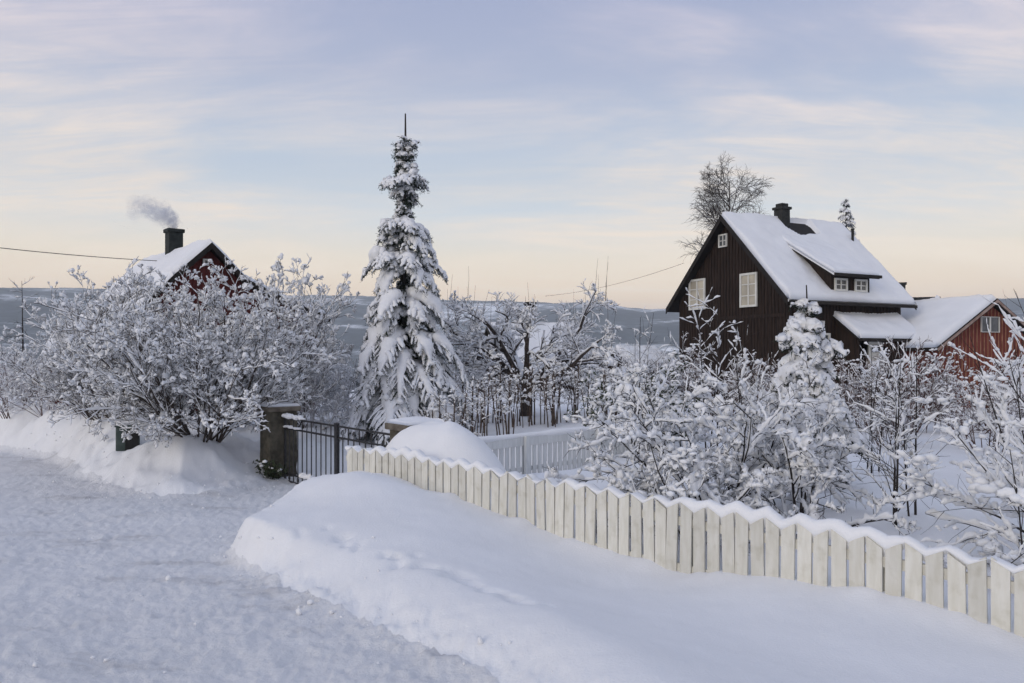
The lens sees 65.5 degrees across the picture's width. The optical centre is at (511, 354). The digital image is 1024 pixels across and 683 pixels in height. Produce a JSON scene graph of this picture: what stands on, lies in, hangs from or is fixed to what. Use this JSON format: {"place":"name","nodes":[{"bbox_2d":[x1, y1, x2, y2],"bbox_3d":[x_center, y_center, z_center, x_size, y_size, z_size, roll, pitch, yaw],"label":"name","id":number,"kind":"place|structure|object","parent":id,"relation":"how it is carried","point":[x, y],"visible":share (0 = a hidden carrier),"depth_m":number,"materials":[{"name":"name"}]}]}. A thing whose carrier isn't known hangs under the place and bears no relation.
{"place":"outdoors","nodes":[
{"label":"outdoors","id":0,"kind":"place"},
{"bbox_2d":[0,445,499,682],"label":"road","id":1,"kind":"structure","parent":0,"point":[240,631],"depth_m":7.03,"materials":[{"name":"white snow"}]},
{"bbox_2d":[3,419,552,682],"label":"snow crumbs","id":2,"kind":"object","parent":1,"relation":"on","point":[298,610],"visible":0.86,"depth_m":7.20,"materials":[{"name":"white snow"}]},
{"bbox_2d":[0,388,1023,682],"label":"ground","id":3,"kind":"structure","parent":0,"point":[456,576],"depth_m":7.22,"materials":[{"name":"white snow"}]},
{"bbox_2d":[2,277,40,400],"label":"tree","id":4,"kind":"object","parent":3,"relation":"on","point":[23,343],"visible":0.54,"depth_m":29.97,"materials":[{"name":"white plant"}]},
{"bbox_2d":[0,332,47,399],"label":"frosted shrub","id":5,"kind":"object","parent":3,"relation":"on","point":[6,351],"visible":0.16,"depth_m":35.71,"materials":[{"name":"white plant"}]},
{"bbox_2d":[0,352,53,418],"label":"frosted shrub","id":6,"kind":"object","parent":3,"relation":"on","point":[11,385],"visible":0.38,"depth_m":26.63,"materials":[{"name":"white plant"}]},
{"bbox_2d":[0,353,53,400],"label":"frosted shrub","id":7,"kind":"object","parent":3,"relation":"on","point":[16,361],"visible":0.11,"depth_m":30.85,"materials":[{"name":"white plant"}]},
{"bbox_2d":[3,341,66,402],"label":"frosted shrub","id":8,"kind":"object","parent":3,"relation":"on","point":[33,372],"visible":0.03,"depth_m":31.88,"materials":[{"name":"white plant"}]},
{"bbox_2d":[0,357,89,416],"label":"frosted shrub","id":9,"kind":"object","parent":3,"relation":"on","point":[28,398],"visible":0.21,"depth_m":25.60,"materials":[{"name":"white plant"}]},
{"bbox_2d":[40,320,75,403],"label":"shrub","id":10,"kind":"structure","parent":3,"relation":"on","point":[48,343],"depth_m":35.08,"materials":[{"name":"white plant"}]},
{"bbox_2d":[28,359,92,414],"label":"frosted shrub","id":11,"kind":"object","parent":3,"relation":"on","point":[52,405],"visible":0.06,"depth_m":24.07,"materials":[{"name":"white plant"}]},
{"bbox_2d":[39,367,111,419],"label":"frosted shrub","id":12,"kind":"object","parent":3,"relation":"on","point":[65,391],"visible":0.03,"depth_m":21.60,"materials":[{"name":"white plant"}]},
{"bbox_2d":[0,265,211,418],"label":"lilac shrub","id":13,"kind":"object","parent":3,"relation":"on","point":[116,297],"visible":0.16,"depth_m":21.82,"materials":[{"name":"white plant"}]},
{"bbox_2d":[0,295,216,441],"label":"lilac shrub","id":14,"kind":"object","parent":3,"relation":"on","point":[23,359],"visible":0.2,"depth_m":20.77,"materials":[{"name":"white plant"}]},
{"bbox_2d":[114,418,139,450],"bbox_3d":[-9.166,1.931,19.000,0.561,0.848,0.527,0,0,-24],"label":"storage bin","id":15,"kind":"object","parent":3,"relation":"on","point":[132,443],"visible":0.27,"depth_m":18.77,"materials":[{"name":"green plastic"}]},
{"bbox_2d":[111,266,229,422],"bbox_3d":[-9.382,-0.147,22.500,3.796,4.614,5.023,0,0,-34],"label":"lilac shrub","id":16,"kind":"object","parent":3,"relation":"on","point":[175,295],"visible":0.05,"depth_m":21.72,"materials":[{"name":"white plant"}]},
{"bbox_2d":[34,256,336,447],"bbox_3d":[-6.940,0.082,17.396,6.128,4.724,5.521,0,0,-21],"label":"lilac shrub","id":17,"kind":"object","parent":3,"relation":"on","point":[218,378],"visible":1,"depth_m":16.79,"materials":[{"name":"white plant"}]},
{"bbox_2d":[76,228,329,416],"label":"wooden house","id":18,"kind":"structure","parent":3,"relation":"on","point":[197,254],"depth_m":27.57,"materials":[{"name":"paint"}]},
{"bbox_2d":[0,247,156,260],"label":"power cable","id":19,"kind":"object","parent":18,"relation":"attached to","point":[75,255],"visible":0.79,"depth_m":27.32,"materials":[{"name":"grey plastic"}]},
{"bbox_2d":[173,253,359,428],"bbox_3d":[-6.589,-0.290,22.445,5.024,5.037,5.099,0,0,0],"label":"lilac shrub","id":20,"kind":"object","parent":3,"relation":"on","point":[308,320],"visible":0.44,"depth_m":21.52,"materials":[{"name":"white plant"}]},
{"bbox_2d":[253,459,294,479],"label":"evergreen plant","id":21,"kind":"object","parent":3,"relation":"on","point":[268,473],"visible":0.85,"depth_m":17.48,"materials":[{"name":"green plant"}]},
{"bbox_2d":[257,402,300,477],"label":"gate pillar","id":22,"kind":"structure","parent":3,"relation":"on","point":[271,444],"depth_m":17.74,"materials":[{"name":"stone"}]},
{"bbox_2d":[239,355,355,430],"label":"frosted shrub","id":23,"kind":"object","parent":3,"relation":"on","point":[329,404],"visible":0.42,"depth_m":21.53,"materials":[{"name":"white plant"}]},
{"bbox_2d":[251,357,358,415],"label":"frosted shrub","id":24,"kind":"object","parent":3,"relation":"on","point":[353,395],"visible":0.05,"depth_m":27.86,"materials":[{"name":"white plant"}]},
{"bbox_2d":[283,371,360,421],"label":"frosted shrub","id":25,"kind":"object","parent":3,"relation":"on","point":[347,408],"visible":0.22,"depth_m":23.55,"materials":[{"name":"white plant"}]},
{"bbox_2d":[288,338,361,420],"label":"frosted shrub","id":26,"kind":"object","parent":3,"relation":"on","point":[340,371],"visible":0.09,"depth_m":23.88,"materials":[{"name":"white plant"}]},
{"bbox_2d":[281,413,389,483],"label":"iron gate","id":27,"kind":"structure","parent":3,"relation":"on","point":[336,437],"depth_m":16.23,"materials":[{"name":"black metal"}]},
{"bbox_2d":[320,359,358,401],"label":"frosted shrub","id":28,"kind":"object","parent":3,"relation":"on","point":[348,376],"visible":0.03,"depth_m":32.29,"materials":[{"name":"grey plant"}]},
{"bbox_2d":[340,113,479,447],"bbox_3d":[-2.682,-1.879,21.244,4.065,9.263,4.181,0,0,0],"label":"spruce tree","id":29,"kind":"object","parent":3,"relation":"on","point":[404,368],"visible":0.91,"depth_m":20.82,"materials":[{"name":"white plant"}]},
{"bbox_2d":[385,416,443,440],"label":"gate pillar","id":30,"kind":"structure","parent":3,"relation":"on","point":[395,427],"depth_m":13.26,"materials":[{"name":"stone"}]},
{"bbox_2d":[386,421,505,497],"bbox_3d":[-1.044,1.555,12.115,2.835,1.105,1.840,0,0,45],"label":"snow heap","id":31,"kind":"object","parent":3,"relation":"on","point":[440,440],"visible":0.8,"depth_m":11.67,"materials":[{"name":"white snow"}]},
{"bbox_2d":[423,383,490,435],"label":"berry bush","id":32,"kind":"object","parent":3,"relation":"on","point":[452,418],"visible":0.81,"depth_m":19.48,"materials":[{"name":"plant"}]},
{"bbox_2d":[450,367,469,413],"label":"berry bush","id":33,"kind":"object","parent":3,"relation":"on","point":[463,389],"visible":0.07,"depth_m":24.34,"materials":[{"name":"plant"}]},
{"bbox_2d":[451,367,480,393],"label":"frosted shrub","id":34,"kind":"object","parent":3,"relation":"on","point":[457,378],"visible":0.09,"depth_m":39.84,"materials":[{"name":"white plant"}]},
{"bbox_2d":[460,372,530,436],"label":"berry bush","id":35,"kind":"object","parent":3,"relation":"on","point":[504,409],"visible":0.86,"depth_m":20.24,"materials":[{"name":"plant"}]},
{"bbox_2d":[459,364,540,396],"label":"frosted shrub","id":36,"kind":"object","parent":3,"relation":"on","point":[502,383],"visible":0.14,"depth_m":38.57,"materials":[{"name":"white plant"}]},
{"bbox_2d":[467,356,535,423],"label":"berry bush","id":37,"kind":"object","parent":3,"relation":"on","point":[523,381],"visible":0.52,"depth_m":22.47,"materials":[{"name":"plant"}]},
{"bbox_2d":[439,261,622,415],"bbox_3d":[0.455,-0.497,24.928,6.012,5.160,6.433,0,0,0],"label":"apple tree","id":38,"kind":"object","parent":3,"relation":"on","point":[494,347],"visible":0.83,"depth_m":23.81,"materials":[{"name":"white plant"}]},
{"bbox_2d":[471,302,596,391],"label":"cottage","id":39,"kind":"structure","parent":3,"relation":"on","point":[535,339],"depth_m":47.57,"materials":[{"name":"brick"}]},
{"bbox_2d":[503,366,568,427],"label":"berry bush","id":40,"kind":"object","parent":3,"relation":"on","point":[515,387],"visible":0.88,"depth_m":21.43,"materials":[{"name":"plant"}]},
{"bbox_2d":[520,359,584,424],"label":"berry bush","id":41,"kind":"object","parent":3,"relation":"on","point":[534,381],"visible":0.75,"depth_m":21.93,"materials":[{"name":"plant"}]},
{"bbox_2d":[541,353,605,394],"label":"frosted shrub","id":42,"kind":"object","parent":3,"relation":"on","point":[583,377],"visible":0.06,"depth_m":39.48,"materials":[{"name":"white plant"}]},
{"bbox_2d":[479,423,697,473],"bbox_3d":[1.563,2.010,15.850,0.210,1.216,8.011,0,0,45],"label":"slat fence","id":43,"kind":"object","parent":3,"relation":"on","point":[526,441],"visible":0.36,"depth_m":14.86,"materials":[{"name":"white paint"}]},
{"bbox_2d":[562,364,615,419],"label":"berry bush","id":44,"kind":"object","parent":3,"relation":"on","point":[577,395],"visible":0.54,"depth_m":22.40,"materials":[{"name":"plant"}]},
{"bbox_2d":[564,363,641,397],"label":"frosted shrub","id":45,"kind":"object","parent":3,"relation":"on","point":[601,376],"visible":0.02,"depth_m":35.99,"materials":[{"name":"white plant"}]},
{"bbox_2d":[590,358,627,414],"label":"berry bush","id":46,"kind":"object","parent":3,"relation":"on","point":[603,369],"visible":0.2,"depth_m":22.67,"materials":[{"name":"plant"}]},
{"bbox_2d":[593,306,671,460],"bbox_3d":[2.337,0.641,15.206,1.630,3.199,2.086,0,0,0],"label":"sapling","id":47,"kind":"object","parent":3,"relation":"on","point":[639,384],"visible":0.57,"depth_m":15.45,"materials":[{"name":"white plant"}]},
{"bbox_2d":[599,345,671,389],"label":"shed","id":48,"kind":"structure","parent":3,"relation":"on","point":[642,348],"depth_m":40.92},
{"bbox_2d":[563,350,708,447],"bbox_3d":[2.656,1.028,17.549,2.824,2.287,3.749,0,0,-16],"label":"bare shrub","id":49,"kind":"object","parent":3,"relation":"on","point":[601,399],"visible":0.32,"depth_m":17.12,"materials":[{"name":"white plant"}]},
{"bbox_2d":[626,365,654,412],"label":"berry bush","id":50,"kind":"object","parent":3,"relation":"on","point":[647,383],"visible":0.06,"depth_m":24.54,"materials":[{"name":"plant"}]},
{"bbox_2d":[598,331,716,387],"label":"frosted shrub","id":51,"kind":"object","parent":3,"relation":"on","point":[643,357],"visible":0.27,"depth_m":33.44,"materials":[{"name":"white plant"}]},
{"bbox_2d":[636,350,713,407],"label":"bare shrub","id":52,"kind":"object","parent":3,"relation":"on","point":[676,370],"visible":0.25,"depth_m":26.86,"materials":[{"name":"white plant"}]},
{"bbox_2d":[345,445,1023,636],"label":"picket fence","id":53,"kind":"object","parent":3,"relation":"on","point":[738,525],"visible":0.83,"depth_m":7.77,"materials":[{"name":"beige paint"}]},
{"bbox_2d":[585,412,788,555],"bbox_3d":[1.929,1.612,9.196,2.084,1.810,2.378,0,0,-37],"label":"snowy bush","id":54,"kind":"object","parent":3,"relation":"on","point":[647,485],"visible":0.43,"depth_m":8.98,"materials":[{"name":"white plant"}]},
{"bbox_2d":[657,287,759,461],"bbox_3d":[3.717,0.477,14.369,1.706,3.437,1.838,0,0,-45],"label":"sapling","id":55,"kind":"object","parent":3,"relation":"on","point":[719,341],"visible":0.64,"depth_m":14.44,"materials":[{"name":"white plant"}]},
{"bbox_2d":[541,342,882,516],"bbox_3d":[2.466,1.159,10.355,3.764,2.668,3.546,0,0,-23],"label":"snowy bush","id":56,"kind":"object","parent":3,"relation":"on","point":[699,473],"visible":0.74,"depth_m":9.85,"materials":[{"name":"white plant"}]},
{"bbox_2d":[673,349,773,415],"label":"bare shrub","id":57,"kind":"object","parent":3,"relation":"on","point":[725,379],"visible":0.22,"depth_m":25.86,"materials":[{"name":"white plant"}]},
{"bbox_2d":[676,151,773,261],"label":"birch tree","id":58,"kind":"object","parent":3,"relation":"on","point":[714,208],"visible":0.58,"depth_m":47.98,"materials":[{"name":"grey plant"}]},
{"bbox_2d":[698,325,786,465],"bbox_3d":[3.233,0.873,11.108,1.317,2.583,1.529,0,0,0],"label":"sapling","id":59,"kind":"object","parent":3,"relation":"on","point":[754,392],"visible":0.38,"depth_m":11.04,"materials":[{"name":"white plant"}]},
{"bbox_2d":[728,349,789,415],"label":"bare shrub","id":60,"kind":"object","parent":3,"relation":"on","point":[766,385],"visible":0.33,"depth_m":24.90,"materials":[{"name":"white plant"}]},
{"bbox_2d":[666,203,917,407],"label":"wooden house","id":61,"kind":"structure","parent":3,"relation":"on","point":[758,272],"depth_m":33.88,"materials":[{"name":"paint"}]},
{"bbox_2d":[549,263,682,295],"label":"power cable","id":62,"kind":"object","parent":61,"relation":"attached to","point":[617,283],"visible":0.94,"depth_m":40.88,"materials":[{"name":"grey plastic"}]},
{"bbox_2d":[689,278,705,309],"bbox_3d":[8.504,-2.785,36.594,0.065,1.410,1.120,0,0,-27],"label":"window","id":63,"kind":"structure","parent":61,"relation":"in","point":[695,284],"depth_m":36.56,"materials":[{"name":"paint"}]},
{"bbox_2d":[718,233,727,247],"bbox_3d":[9.284,-5.035,35.051,0.065,0.570,0.540,0,0,-27],"label":"window","id":64,"kind":"structure","parent":61,"relation":"in","point":[722,238],"depth_m":35.04,"materials":[{"name":"paint"}]},
{"bbox_2d":[739,272,757,307],"bbox_3d":[9.993,-2.750,33.645,0.065,1.440,1.010,0,0,-27],"label":"window","id":65,"kind":"structure","parent":61,"relation":"in","point":[748,282],"depth_m":33.61,"materials":[{"name":"paint"}]},
{"bbox_2d":[820,333,830,341],"bbox_3d":[12.742,-0.150,32.605,0.800,1.500,0.065,0,0,-27],"label":"window","id":66,"kind":"structure","parent":61,"relation":"in","point":[828,336],"depth_m":32.73,"materials":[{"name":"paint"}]},
{"bbox_2d":[834,278,847,290],"bbox_3d":[13.582,-2.905,32.851,0.740,0.530,0.065,0,0,-27],"label":"window","id":67,"kind":"structure","parent":61,"relation":"in","point":[840,284],"depth_m":32.84,"materials":[{"name":"paint"}]},
{"bbox_2d":[854,279,867,291],"bbox_3d":[14.636,-2.905,33.384,0.740,0.530,0.065,0,0,-27],"label":"window","id":68,"kind":"structure","parent":61,"relation":"in","point":[860,285],"depth_m":33.37,"materials":[{"name":"paint"}]},
{"bbox_2d":[868,342,881,391],"bbox_3d":[15.071,0.525,33.031,0.800,2.150,0.075,0,0,-27],"label":"door","id":69,"kind":"structure","parent":61,"relation":"in","point":[870,352],"depth_m":32.95,"materials":[{"name":"paint"}]},
{"bbox_2d":[750,285,871,493],"bbox_3d":[4.564,0.614,12.155,1.811,3.365,1.646,0,0,0],"label":"fir sapling","id":70,"kind":"object","parent":3,"relation":"on","point":[801,328],"visible":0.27,"depth_m":11.98,"materials":[{"name":"white plant"}]},
{"bbox_2d":[711,384,921,537],"bbox_3d":[3.465,1.324,9.748,2.040,1.925,2.833,0,0,-21],"label":"snowy bush","id":71,"kind":"object","parent":3,"relation":"on","point":[805,463],"visible":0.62,"depth_m":9.06,"materials":[{"name":"white snow"}]},
{"bbox_2d":[838,199,859,241],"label":"spruce tree","id":72,"kind":"object","parent":3,"relation":"on","point":[847,216],"visible":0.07,"depth_m":51.85,"materials":[{"name":"white plant"}]},
{"bbox_2d":[830,359,874,417],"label":"bare shrub","id":73,"kind":"object","parent":3,"relation":"on","point":[847,396],"visible":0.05,"depth_m":23.41,"materials":[{"name":"white plant"}]},
{"bbox_2d":[829,349,904,428],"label":"bare shrub","id":74,"kind":"object","parent":3,"relation":"on","point":[855,390],"visible":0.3,"depth_m":22.11,"materials":[{"name":"white plant"}]},
{"bbox_2d":[849,343,908,472],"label":"sapling","id":75,"kind":"object","parent":3,"relation":"on","point":[869,441],"visible":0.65,"depth_m":13.41,"materials":[{"name":"white plant"}]},
{"bbox_2d":[848,383,938,446],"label":"bare shrub","id":76,"kind":"object","parent":3,"relation":"on","point":[893,416],"visible":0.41,"depth_m":17.48,"materials":[{"name":"white plant"}]},
{"bbox_2d":[845,342,949,526],"bbox_3d":[4.442,1.009,9.246,1.231,2.356,1.257,0,0,0],"label":"sapling","id":77,"kind":"object","parent":3,"relation":"on","point":[897,436],"visible":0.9,"depth_m":9.20,"materials":[{"name":"white plant"}]},
{"bbox_2d":[831,335,965,433],"bbox_3d":[10.315,0.838,20.983,3.035,2.769,3.412,0,0,-9],"label":"bare shrub","id":78,"kind":"object","parent":3,"relation":"on","point":[932,369],"visible":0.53,"depth_m":20.91,"materials":[{"name":"white plant"}]},
{"bbox_2d":[846,337,969,515],"bbox_3d":[4.906,0.965,10.058,1.393,2.441,1.159,0,0,-42],"label":"sapling","id":79,"kind":"object","parent":3,"relation":"on","point":[901,487],"visible":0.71,"depth_m":9.88,"materials":[{"name":"white plant"}]},
{"bbox_2d":[899,282,940,299],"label":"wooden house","id":80,"kind":"structure","parent":3,"relation":"on","point":[903,284],"depth_m":49.81,"materials":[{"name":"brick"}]},
{"bbox_2d":[884,361,968,421],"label":"bare shrub","id":81,"kind":"object","parent":3,"relation":"on","point":[912,417],"visible":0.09,"depth_m":24.74,"materials":[{"name":"white plant"}]},
{"bbox_2d":[882,294,1023,407],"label":"barn","id":82,"kind":"structure","parent":3,"relation":"on","point":[943,321],"depth_m":33.16,"materials":[{"name":"paint"}]},
{"bbox_2d":[980,316,999,331],"bbox_3d":[19.987,-1.275,33.271,1.100,0.650,0.065,0,0,-23],"label":"window","id":83,"kind":"structure","parent":82,"relation":"in","point":[993,323],"depth_m":33.26,"materials":[{"name":"glass"}]},
{"bbox_2d":[891,336,1023,576],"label":"snowy bush","id":84,"kind":"object","parent":3,"relation":"on","point":[1002,481],"visible":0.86,"depth_m":7.85,"materials":[{"name":"white snow"}]},
{"bbox_2d":[917,359,1023,433],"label":"bare shrub","id":85,"kind":"object","parent":3,"relation":"on","point":[953,394],"visible":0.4,"depth_m":20.79,"materials":[{"name":"white plant"}]},
{"bbox_2d":[931,348,1023,429],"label":"bare shrub","id":86,"kind":"object","parent":3,"relation":"on","point":[971,373],"visible":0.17,"depth_m":22.29,"materials":[{"name":"white plant"}]},
{"bbox_2d":[933,376,1023,451],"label":"bare shrub","id":87,"kind":"object","parent":3,"relation":"on","point":[978,428],"visible":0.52,"depth_m":16.69,"materials":[{"name":"white plant"}]},
{"bbox_2d":[948,290,1023,421],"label":"snowy bush","id":88,"kind":"object","parent":3,"relation":"on","point":[1017,374],"visible":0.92,"depth_m":13.55,"materials":[{"name":"white plant"}]},
{"bbox_2d":[0,288,1023,393],"bbox_3d":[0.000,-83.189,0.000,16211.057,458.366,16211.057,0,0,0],"label":"hills","id":89,"kind":"structure","parent":0,"point":[626,319],"depth_m":2926.31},
{"bbox_2d":[0,0,1023,308],"label":"sky","id":90,"kind":"structure","parent":0,"point":[557,138],"materials":[{"name":"blue"}]}
]}

